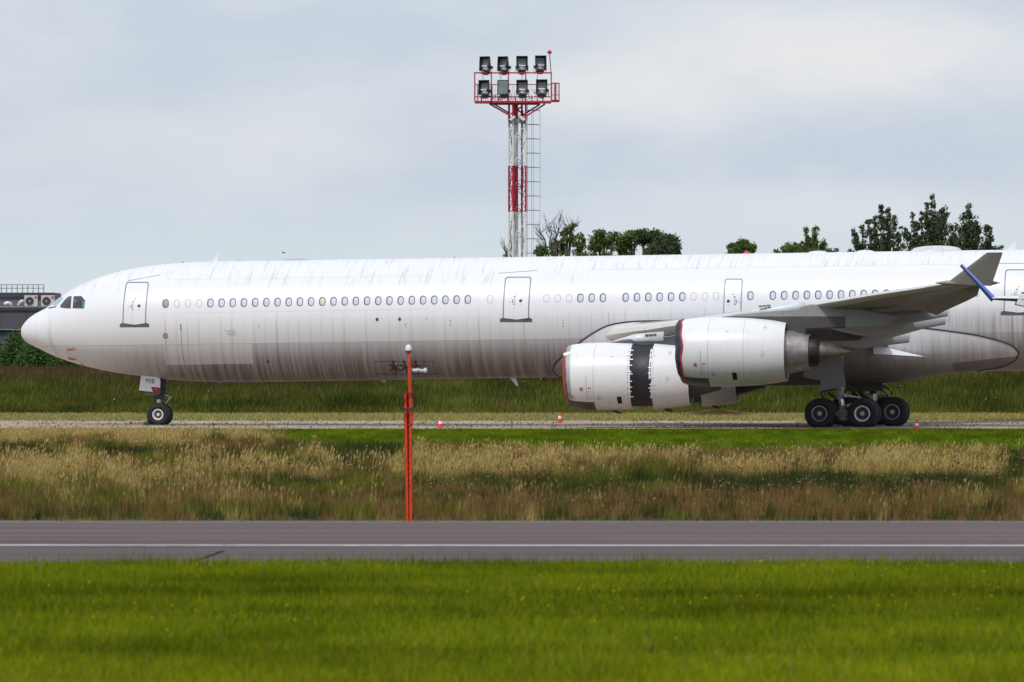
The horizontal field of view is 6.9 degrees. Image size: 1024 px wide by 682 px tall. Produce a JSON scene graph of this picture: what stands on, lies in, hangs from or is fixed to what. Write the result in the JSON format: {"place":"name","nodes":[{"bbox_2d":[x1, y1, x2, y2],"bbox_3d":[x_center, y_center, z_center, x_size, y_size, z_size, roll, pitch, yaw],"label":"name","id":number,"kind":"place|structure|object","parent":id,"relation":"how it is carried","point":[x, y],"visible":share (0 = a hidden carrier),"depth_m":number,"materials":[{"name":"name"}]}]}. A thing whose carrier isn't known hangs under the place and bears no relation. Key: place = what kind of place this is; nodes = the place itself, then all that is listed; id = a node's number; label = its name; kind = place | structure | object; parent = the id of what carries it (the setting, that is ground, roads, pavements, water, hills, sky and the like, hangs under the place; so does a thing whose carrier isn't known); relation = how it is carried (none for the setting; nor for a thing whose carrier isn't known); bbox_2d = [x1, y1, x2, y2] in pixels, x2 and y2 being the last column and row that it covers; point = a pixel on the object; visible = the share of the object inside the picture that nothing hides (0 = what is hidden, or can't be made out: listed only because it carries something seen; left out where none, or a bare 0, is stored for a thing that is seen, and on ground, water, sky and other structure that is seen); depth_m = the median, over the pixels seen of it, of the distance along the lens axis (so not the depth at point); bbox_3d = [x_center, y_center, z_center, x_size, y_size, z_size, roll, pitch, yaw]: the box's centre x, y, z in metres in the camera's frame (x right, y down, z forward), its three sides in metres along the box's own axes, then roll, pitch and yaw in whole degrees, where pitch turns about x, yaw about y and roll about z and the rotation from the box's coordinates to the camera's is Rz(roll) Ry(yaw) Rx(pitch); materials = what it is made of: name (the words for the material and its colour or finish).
{"place":"outdoors","nodes":[
{"label":"outdoors","id":0,"kind":"place"},
{"bbox_2d":[0,540,1023,681],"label":"lawn grass","id":1,"kind":"structure","parent":0,"point":[358,597],"depth_m":117.28,"materials":[{"name":"green plant"}]},
{"bbox_2d":[0,411,1023,420],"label":"verge grass","id":2,"kind":"structure","parent":0,"point":[488,416],"depth_m":432.06,"materials":[{"name":"green plant"}]},
{"bbox_2d":[0,419,1023,681],"bbox_3d":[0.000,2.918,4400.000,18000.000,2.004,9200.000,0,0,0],"label":"ground","id":3,"kind":"structure","parent":0,"point":[526,519],"depth_m":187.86,"materials":[{"name":"green plant"}]},
{"bbox_2d":[0,339,7,365],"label":"bush","id":4,"kind":"object","parent":3,"relation":"on","point":[1,352],"visible":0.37,"depth_m":499.63,"materials":[{"name":"green plant"}]},
{"bbox_2d":[0,328,25,366],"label":"bush","id":5,"kind":"object","parent":3,"relation":"on","point":[14,343],"visible":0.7,"depth_m":496.78,"materials":[{"name":"green plant"}]},
{"bbox_2d":[0,284,60,353],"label":"terminal building","id":6,"kind":"structure","parent":3,"relation":"on","point":[13,317],"depth_m":556.00,"materials":[{"name":"metal"}]},
{"bbox_2d":[3,301,12,305],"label":"duct pipe","id":7,"kind":"object","parent":6,"relation":"on","point":[8,303],"visible":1,"depth_m":558.31,"materials":[{"name":"metal"}]},
{"bbox_2d":[24,295,37,305],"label":"air conditioner","id":8,"kind":"object","parent":6,"relation":"on","point":[30,300],"visible":1,"depth_m":558.40,"materials":[{"name":"white metal"}]},
{"bbox_2d":[41,295,54,305],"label":"air conditioner","id":9,"kind":"object","parent":6,"relation":"on","point":[47,300],"visible":0.91,"depth_m":558.40,"materials":[{"name":"white metal"}]},
{"bbox_2d":[13,342,53,369],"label":"bush","id":10,"kind":"object","parent":3,"relation":"on","point":[30,355],"visible":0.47,"depth_m":494.64,"materials":[{"name":"green plant"}]},
{"bbox_2d":[40,349,59,367],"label":"bush","id":11,"kind":"object","parent":3,"relation":"on","point":[53,359],"visible":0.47,"depth_m":497.39,"materials":[{"name":"green plant"}]},
{"bbox_2d":[52,357,86,368],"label":"bush","id":12,"kind":"object","parent":3,"relation":"on","point":[62,362],"visible":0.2,"depth_m":495.50,"materials":[{"name":"green plant"}]},
{"bbox_2d":[398,344,426,520],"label":"obstacle post","id":13,"kind":"object","parent":3,"relation":"on","point":[408,409],"visible":0.99,"depth_m":186.03,"materials":[{"name":"red metal"}]},
{"bbox_2d":[501,237,511,256],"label":"young tree","id":14,"kind":"object","parent":3,"relation":"on","point":[506,252],"visible":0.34,"depth_m":590.00,"materials":[{"name":"green plant"}]},
{"bbox_2d":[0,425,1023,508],"bbox_3d":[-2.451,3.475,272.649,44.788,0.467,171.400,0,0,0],"label":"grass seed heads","id":15,"kind":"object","parent":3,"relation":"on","point":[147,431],"depth_m":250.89,"materials":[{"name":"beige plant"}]},
{"bbox_2d":[0,521,1023,566],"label":"runway","id":16,"kind":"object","parent":3,"relation":"on","point":[528,533],"visible":0.85,"depth_m":168.37,"materials":[{"name":"grey asphalt"}]},
{"bbox_2d":[196,551,223,559],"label":"tar seam","id":17,"kind":"object","parent":16,"relation":"on","point":[212,554],"visible":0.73,"depth_m":156.28,"materials":[{"name":"black asphalt"}]},
{"bbox_2d":[0,544,1023,545],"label":"runway marking","id":18,"kind":"object","parent":16,"relation":"on","point":[427,545],"visible":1,"depth_m":163.21,"materials":[{"name":"paint"}]},
{"bbox_2d":[457,521,1023,521],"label":"edge marking","id":19,"kind":"object","parent":16,"relation":"on","point":[740,521],"visible":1,"depth_m":184.97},
{"bbox_2d":[0,420,1023,429],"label":"taxiway","id":20,"kind":"structure","parent":3,"relation":"on","point":[581,425],"depth_m":401.48,"materials":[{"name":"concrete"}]},
{"bbox_2d":[437,417,443,427],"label":"traffic cone","id":21,"kind":"object","parent":20,"relation":"on","point":[440,425],"visible":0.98,"depth_m":384.66,"materials":[{"name":"red plastic"}]},
{"bbox_2d":[0,419,1023,429],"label":"apron weeds","id":22,"kind":"object","parent":20,"relation":"on","point":[528,423],"visible":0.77,"depth_m":399.24,"materials":[{"name":"green plant"}]},
{"bbox_2d":[21,242,1023,426],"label":"airliner","id":23,"kind":"object","parent":20,"relation":"on","point":[629,332],"visible":1,"depth_m":394.41,"materials":[{"name":"paint"}]},
{"bbox_2d":[60,296,71,307],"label":"cockpit window","id":24,"kind":"structure","parent":23,"relation":"in","point":[66,303],"depth_m":398.71,"materials":[{"name":"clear glass"}]},
{"bbox_2d":[73,296,84,308],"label":"cockpit window","id":25,"kind":"structure","parent":23,"relation":"in","point":[78,301],"depth_m":398.32,"materials":[{"name":"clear glass"}]},
{"bbox_2d":[120,282,148,326],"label":"passenger door","id":26,"kind":"structure","parent":23,"relation":"in","point":[135,294],"depth_m":397.16,"materials":[{"name":"white paint"}]},
{"bbox_2d":[139,375,159,392],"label":"gear door","id":27,"kind":"structure","parent":23,"relation":"in","point":[147,383],"depth_m":399.00,"materials":[{"name":"white paint"}]},
{"bbox_2d":[162,299,168,307],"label":"window","id":28,"kind":"structure","parent":23,"relation":"in","point":[165,303],"depth_m":396.87,"materials":[{"name":"grey glass"}]},
{"bbox_2d":[207,298,213,306],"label":"window","id":29,"kind":"structure","parent":23,"relation":"in","point":[210,302],"depth_m":396.48,"materials":[{"name":"white glass"}]},
{"bbox_2d":[218,298,224,306],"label":"window","id":30,"kind":"structure","parent":23,"relation":"in","point":[221,302],"depth_m":396.48,"materials":[{"name":"white glass"}]},
{"bbox_2d":[229,298,235,306],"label":"window","id":31,"kind":"structure","parent":23,"relation":"in","point":[232,303],"depth_m":396.38,"materials":[{"name":"glass"}]},
{"bbox_2d":[241,298,246,306],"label":"window","id":32,"kind":"structure","parent":23,"relation":"in","point":[243,301],"depth_m":396.29,"materials":[{"name":"glass"}]},
{"bbox_2d":[252,298,257,306],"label":"window","id":33,"kind":"structure","parent":23,"relation":"in","point":[255,300],"depth_m":396.19,"materials":[{"name":"white glass"}]},
{"bbox_2d":[263,298,269,306],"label":"window","id":34,"kind":"structure","parent":23,"relation":"in","point":[266,301],"depth_m":396.19,"materials":[{"name":"white glass"}]},
{"bbox_2d":[274,297,280,306],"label":"window","id":35,"kind":"structure","parent":23,"relation":"in","point":[277,300],"depth_m":396.09,"materials":[{"name":"white glass"}]},
{"bbox_2d":[285,297,291,305],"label":"window","id":36,"kind":"structure","parent":23,"relation":"in","point":[288,301],"depth_m":396.00,"materials":[{"name":"glass"}]},
{"bbox_2d":[297,297,302,305],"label":"window","id":37,"kind":"structure","parent":23,"relation":"in","point":[299,300],"depth_m":395.90,"materials":[{"name":"white glass"}]},
{"bbox_2d":[308,297,313,305],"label":"window","id":38,"kind":"structure","parent":23,"relation":"in","point":[310,300],"depth_m":395.90,"materials":[{"name":"glass"}]},
{"bbox_2d":[319,297,325,305],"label":"window","id":39,"kind":"structure","parent":23,"relation":"in","point":[322,300],"depth_m":395.80,"materials":[{"name":"beige glass"}]},
{"bbox_2d":[330,297,336,305],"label":"window","id":40,"kind":"structure","parent":23,"relation":"in","point":[333,301],"depth_m":395.71,"materials":[{"name":"white glass"}]},
{"bbox_2d":[341,297,347,305],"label":"window","id":41,"kind":"structure","parent":23,"relation":"in","point":[344,301],"depth_m":395.61,"materials":[{"name":"white glass"}]},
{"bbox_2d":[352,296,358,305],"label":"window","id":42,"kind":"structure","parent":23,"relation":"in","point":[355,302],"depth_m":395.51,"materials":[{"name":"white glass"}]},
{"bbox_2d":[364,296,369,304],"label":"window","id":43,"kind":"structure","parent":23,"relation":"in","point":[367,299],"depth_m":395.51,"materials":[{"name":"white glass"}]},
{"bbox_2d":[375,296,381,304],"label":"window","id":44,"kind":"structure","parent":23,"relation":"in","point":[378,299],"depth_m":395.42,"materials":[{"name":"white glass"}]},
{"bbox_2d":[386,296,392,304],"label":"window","id":45,"kind":"structure","parent":23,"relation":"in","point":[389,300],"depth_m":395.32,"materials":[{"name":"white glass"}]},
{"bbox_2d":[397,296,403,304],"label":"window","id":46,"kind":"structure","parent":23,"relation":"in","point":[400,300],"depth_m":395.22,"materials":[{"name":"white glass"}]},
{"bbox_2d":[408,296,414,304],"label":"window","id":47,"kind":"structure","parent":23,"relation":"in","point":[411,300],"depth_m":395.22,"materials":[{"name":"glass"}]},
{"bbox_2d":[420,295,425,304],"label":"window","id":48,"kind":"structure","parent":23,"relation":"in","point":[423,298],"depth_m":395.13,"materials":[{"name":"white glass"}]},
{"bbox_2d":[431,295,437,303],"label":"window","id":49,"kind":"structure","parent":23,"relation":"in","point":[434,298],"depth_m":395.03,"materials":[{"name":"grey glass"}]},
{"bbox_2d":[442,295,448,303],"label":"window","id":50,"kind":"structure","parent":23,"relation":"in","point":[445,299],"depth_m":394.93,"materials":[{"name":"grey glass"}]},
{"bbox_2d":[453,295,459,303],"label":"window","id":51,"kind":"structure","parent":23,"relation":"in","point":[456,299],"depth_m":394.93,"materials":[{"name":"grey glass"}]},
{"bbox_2d":[464,295,470,303],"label":"window","id":52,"kind":"structure","parent":23,"relation":"in","point":[467,299],"depth_m":394.84,"materials":[{"name":"grey glass"}]},
{"bbox_2d":[500,277,531,321],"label":"passenger door","id":53,"kind":"structure","parent":23,"relation":"in","point":[516,300],"depth_m":394.55,"materials":[{"name":"white paint"}]},
{"bbox_2d":[577,293,583,302],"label":"window","id":54,"kind":"structure","parent":23,"relation":"in","point":[580,297],"depth_m":394.07,"materials":[{"name":"grey glass"}]},
{"bbox_2d":[588,293,594,301],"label":"window","id":55,"kind":"structure","parent":23,"relation":"in","point":[591,297],"depth_m":394.07,"materials":[{"name":"grey glass"}]},
{"bbox_2d":[600,293,605,301],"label":"window","id":56,"kind":"structure","parent":23,"relation":"in","point":[602,296],"depth_m":393.97,"materials":[{"name":"glass"}]},
{"bbox_2d":[622,293,628,301],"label":"window","id":57,"kind":"structure","parent":23,"relation":"in","point":[625,297],"depth_m":393.78,"materials":[{"name":"grey glass"}]},
{"bbox_2d":[634,293,639,301],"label":"window","id":58,"kind":"structure","parent":23,"relation":"in","point":[636,296],"depth_m":393.68,"materials":[{"name":"grey glass"}]},
{"bbox_2d":[645,292,651,301],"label":"window","id":59,"kind":"structure","parent":23,"relation":"in","point":[648,296],"depth_m":393.68,"materials":[{"name":"grey glass"}]},
{"bbox_2d":[656,292,662,301],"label":"window","id":60,"kind":"structure","parent":23,"relation":"in","point":[659,296],"depth_m":393.59,"materials":[{"name":"grey glass"}]},
{"bbox_2d":[668,292,673,300],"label":"window","id":61,"kind":"structure","parent":23,"relation":"in","point":[670,295],"depth_m":393.49,"materials":[{"name":"grey glass"}]},
{"bbox_2d":[679,292,685,300],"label":"window","id":62,"kind":"structure","parent":23,"relation":"in","point":[682,295],"depth_m":393.39,"materials":[{"name":"grey glass"}]},
{"bbox_2d":[723,279,742,312],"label":"passenger door","id":63,"kind":"structure","parent":23,"relation":"in","point":[732,287],"depth_m":393.11,"materials":[{"name":"white paint"}]},
{"bbox_2d":[747,291,753,299],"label":"window","id":64,"kind":"structure","parent":23,"relation":"in","point":[750,295],"depth_m":393.01,"materials":[{"name":"grey glass"}]},
{"bbox_2d":[769,291,775,299],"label":"window","id":65,"kind":"structure","parent":23,"relation":"in","point":[772,295],"depth_m":392.82,"materials":[{"name":"grey glass"}]},
{"bbox_2d":[781,291,787,299],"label":"window","id":66,"kind":"structure","parent":23,"relation":"in","point":[784,294],"depth_m":392.72,"materials":[{"name":"grey glass"}]},
{"bbox_2d":[792,290,798,299],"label":"window","id":67,"kind":"structure","parent":23,"relation":"in","point":[795,294],"depth_m":392.72,"materials":[{"name":"grey glass"}]},
{"bbox_2d":[803,290,809,299],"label":"window","id":68,"kind":"structure","parent":23,"relation":"in","point":[806,295],"depth_m":392.63,"materials":[{"name":"glass"}]},
{"bbox_2d":[815,290,821,298],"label":"window","id":69,"kind":"structure","parent":23,"relation":"in","point":[818,293],"depth_m":392.53,"materials":[{"name":"grey glass"}]},
{"bbox_2d":[804,356,845,390],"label":"gear door","id":70,"kind":"structure","parent":23,"relation":"in","point":[830,373],"depth_m":389.48,"materials":[{"name":"grey metal"}]},
{"bbox_2d":[826,290,832,298],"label":"window","id":71,"kind":"structure","parent":23,"relation":"in","point":[829,293],"depth_m":392.44,"materials":[{"name":"glass"}]},
{"bbox_2d":[838,290,843,298],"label":"window","id":72,"kind":"structure","parent":23,"relation":"in","point":[840,293],"depth_m":392.44,"materials":[{"name":"grey glass"}]},
{"bbox_2d":[849,290,855,296],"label":"window","id":73,"kind":"structure","parent":23,"relation":"in","point":[852,292],"depth_m":392.34,"materials":[{"name":"grey glass"}]},
{"bbox_2d":[860,289,866,294],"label":"window","id":74,"kind":"structure","parent":23,"relation":"in","point":[863,292],"depth_m":392.24,"materials":[{"name":"glass"}]},
{"bbox_2d":[1001,269,1023,314],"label":"passenger door","id":75,"kind":"structure","parent":23,"relation":"in","point":[1014,278],"depth_m":391.38,"materials":[{"name":"white paint"}]},
{"bbox_2d":[556,412,562,422],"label":"traffic cone","id":76,"kind":"object","parent":20,"relation":"on","point":[559,419],"visible":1,"depth_m":410.79,"materials":[{"name":"red plastic"}]},
{"bbox_2d":[914,419,918,428],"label":"traffic cone","id":77,"kind":"object","parent":20,"relation":"on","point":[916,425],"visible":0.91,"depth_m":376.19,"materials":[{"name":"red plastic"}]},
{"bbox_2d":[0,364,1023,414],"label":"bank grass","id":78,"kind":"structure","parent":3,"relation":"on","point":[68,389],"depth_m":463.71,"materials":[{"name":"green plant"}]},
{"bbox_2d":[0,557,1023,652],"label":"dandelions","id":79,"kind":"object","parent":3,"relation":"on","point":[599,595],"visible":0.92,"depth_m":127.41,"materials":[{"name":"yellow plant"}]},
{"bbox_2d":[9,438,1023,483],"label":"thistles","id":80,"kind":"object","parent":3,"relation":"on","point":[531,467],"visible":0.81,"depth_m":245.87,"materials":[{"name":"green plant"}]},
{"bbox_2d":[474,50,559,256],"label":"floodlight mast","id":81,"kind":"object","parent":3,"relation":"on","point":[484,89],"visible":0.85,"depth_m":519.53,"materials":[{"name":"metal"}]},
{"bbox_2d":[37,437,1021,507],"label":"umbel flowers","id":82,"kind":"object","parent":3,"relation":"on","point":[654,459],"visible":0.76,"depth_m":229.29,"materials":[{"name":"white plant"}]},
{"bbox_2d":[532,208,593,256],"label":"broadleaf tree","id":83,"kind":"object","parent":3,"relation":"on","point":[560,247],"visible":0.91,"depth_m":599.88,"materials":[{"name":"green plant"}]},
{"bbox_2d":[587,228,614,255],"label":"broadleaf tree","id":84,"kind":"object","parent":3,"relation":"on","point":[599,241],"visible":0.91,"depth_m":611.77,"materials":[{"name":"green plant"}]},
{"bbox_2d":[609,230,640,255],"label":"broadleaf tree","id":85,"kind":"object","parent":3,"relation":"on","point":[624,244],"visible":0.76,"depth_m":607.42,"materials":[{"name":"green plant"}]},
{"bbox_2d":[632,227,682,254],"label":"broadleaf tree","id":86,"kind":"object","parent":3,"relation":"on","point":[657,241],"visible":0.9,"depth_m":597.20,"materials":[{"name":"green plant"}]},
{"bbox_2d":[725,237,756,253],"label":"broadleaf tree","id":87,"kind":"object","parent":3,"relation":"on","point":[742,246],"visible":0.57,"depth_m":639.26,"materials":[{"name":"green plant"}]},
{"bbox_2d":[778,224,839,252],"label":"broadleaf tree","id":88,"kind":"object","parent":3,"relation":"on","point":[809,244],"visible":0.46,"depth_m":639.20,"materials":[{"name":"green plant"}]},
{"bbox_2d":[847,204,903,251],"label":"poplar tree","id":89,"kind":"object","parent":3,"relation":"on","point":[885,242],"visible":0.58,"depth_m":619.30,"materials":[{"name":"green plant"}]},
{"bbox_2d":[897,194,960,250],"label":"poplar tree","id":90,"kind":"object","parent":3,"relation":"on","point":[936,225],"visible":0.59,"depth_m":609.71,"materials":[{"name":"green plant"}]},
{"bbox_2d":[951,203,1004,249],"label":"poplar tree","id":91,"kind":"object","parent":3,"relation":"on","point":[969,232],"visible":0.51,"depth_m":624.08,"materials":[{"name":"green plant"}]},
{"bbox_2d":[960,264,1023,306],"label":"airliner","id":92,"kind":"object","parent":3,"relation":"on","point":[1018,299],"visible":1,"depth_m":351.81,"materials":[{"name":"white paint"}]},
{"bbox_2d":[0,0,1023,295],"label":"sky","id":93,"kind":"structure","parent":0,"point":[134,133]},
{"bbox_2d":[676,409,760,416],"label":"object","id":94,"kind":"object","parent":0,"point":[716,411],"visible":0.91,"depth_m":444.57,"materials":[{"name":"green plant"}]}
]}

